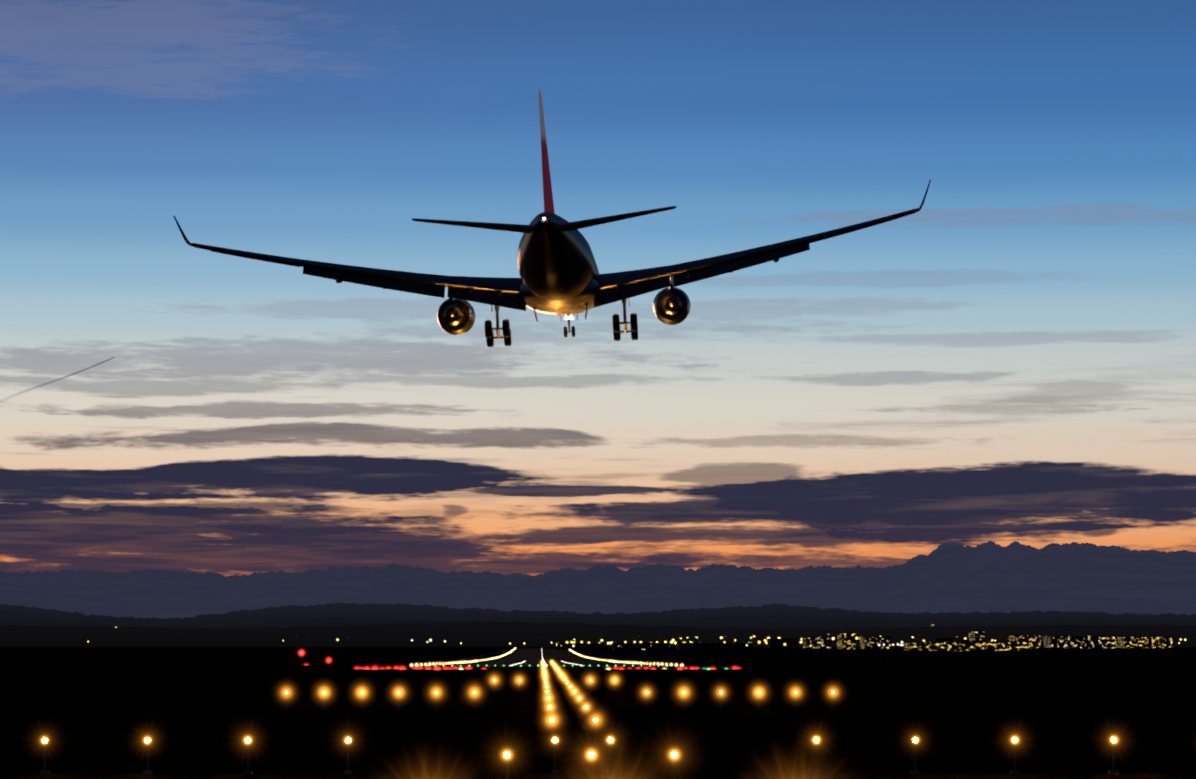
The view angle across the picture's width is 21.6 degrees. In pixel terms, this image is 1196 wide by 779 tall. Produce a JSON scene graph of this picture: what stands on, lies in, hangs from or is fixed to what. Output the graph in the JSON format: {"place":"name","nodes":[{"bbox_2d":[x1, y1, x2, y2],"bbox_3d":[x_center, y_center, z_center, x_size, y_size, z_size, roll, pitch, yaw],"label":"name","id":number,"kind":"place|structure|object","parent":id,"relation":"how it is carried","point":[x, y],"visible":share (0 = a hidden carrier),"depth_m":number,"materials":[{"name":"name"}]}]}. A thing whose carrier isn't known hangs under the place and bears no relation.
{"place":"outdoors","nodes":[
{"label":"outdoors","id":0,"kind":"place"},
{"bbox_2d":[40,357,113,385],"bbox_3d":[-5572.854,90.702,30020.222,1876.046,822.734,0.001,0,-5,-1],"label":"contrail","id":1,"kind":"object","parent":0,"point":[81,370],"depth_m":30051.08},
{"bbox_2d":[421,649,671,666],"bbox_3d":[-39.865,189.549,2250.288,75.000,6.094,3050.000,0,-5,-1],"label":"runway","id":2,"kind":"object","parent":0,"point":[536,657],"depth_m":1514.79,"materials":[{"name":"black asphalt"}]},
{"bbox_2d":[423,648,669,666],"bbox_3d":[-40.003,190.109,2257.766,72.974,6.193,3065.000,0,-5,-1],"label":"runway markings","id":3,"kind":"object","parent":2,"relation":"on","point":[544,662],"visible":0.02,"depth_m":745.33,"materials":[{"name":"white paint"}]},
{"bbox_2d":[173,90,930,346],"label":"airliner","id":4,"kind":"object","parent":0,"point":[560,275],"visible":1,"depth_m":258.37,"materials":[{"name":"grey paint"}]},
{"bbox_2d":[0,647,1195,778],"bbox_3d":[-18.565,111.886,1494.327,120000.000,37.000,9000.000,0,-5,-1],"label":"ground","id":5,"kind":"structure","parent":0,"point":[206,712],"depth_m":209.11,"materials":[{"name":"black plant"}]},
{"bbox_2d":[40,661,1118,778],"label":"approach lights","id":6,"kind":"object","parent":5,"relation":"on","point":[674,754],"depth_m":111.58,"materials":[{"name":"yellow"}]},
{"bbox_2d":[557,630,1172,650],"bbox_3d":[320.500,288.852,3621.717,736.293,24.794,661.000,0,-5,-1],"label":"city lights","id":7,"kind":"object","parent":5,"relation":"on","point":[976,642],"depth_m":3640.80,"materials":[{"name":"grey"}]},
{"bbox_2d":[0,541,1195,618],"bbox_3d":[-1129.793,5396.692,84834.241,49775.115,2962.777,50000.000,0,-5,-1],"label":"mountain range","id":8,"kind":"structure","parent":0,"point":[990,576],"depth_m":78268.34,"materials":[{"name":"stone"}]},
{"bbox_2d":[0,621,1195,646],"bbox_3d":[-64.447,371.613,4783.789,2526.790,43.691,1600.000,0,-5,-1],"label":"ridge hill","id":9,"kind":"structure","parent":0,"point":[467,634],"depth_m":4612.10,"materials":[{"name":"black"}]},
{"bbox_2d":[0,603,1195,628],"bbox_3d":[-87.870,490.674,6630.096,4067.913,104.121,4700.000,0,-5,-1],"label":"foothill","id":10,"kind":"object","parent":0,"point":[771,616],"depth_m":6434.90,"materials":[{"name":"black"}]},
{"bbox_2d":[0,0,1195,575],"label":"sky","id":11,"kind":"structure","parent":0,"point":[1003,360],"materials":[{"name":"blue"}]}
]}

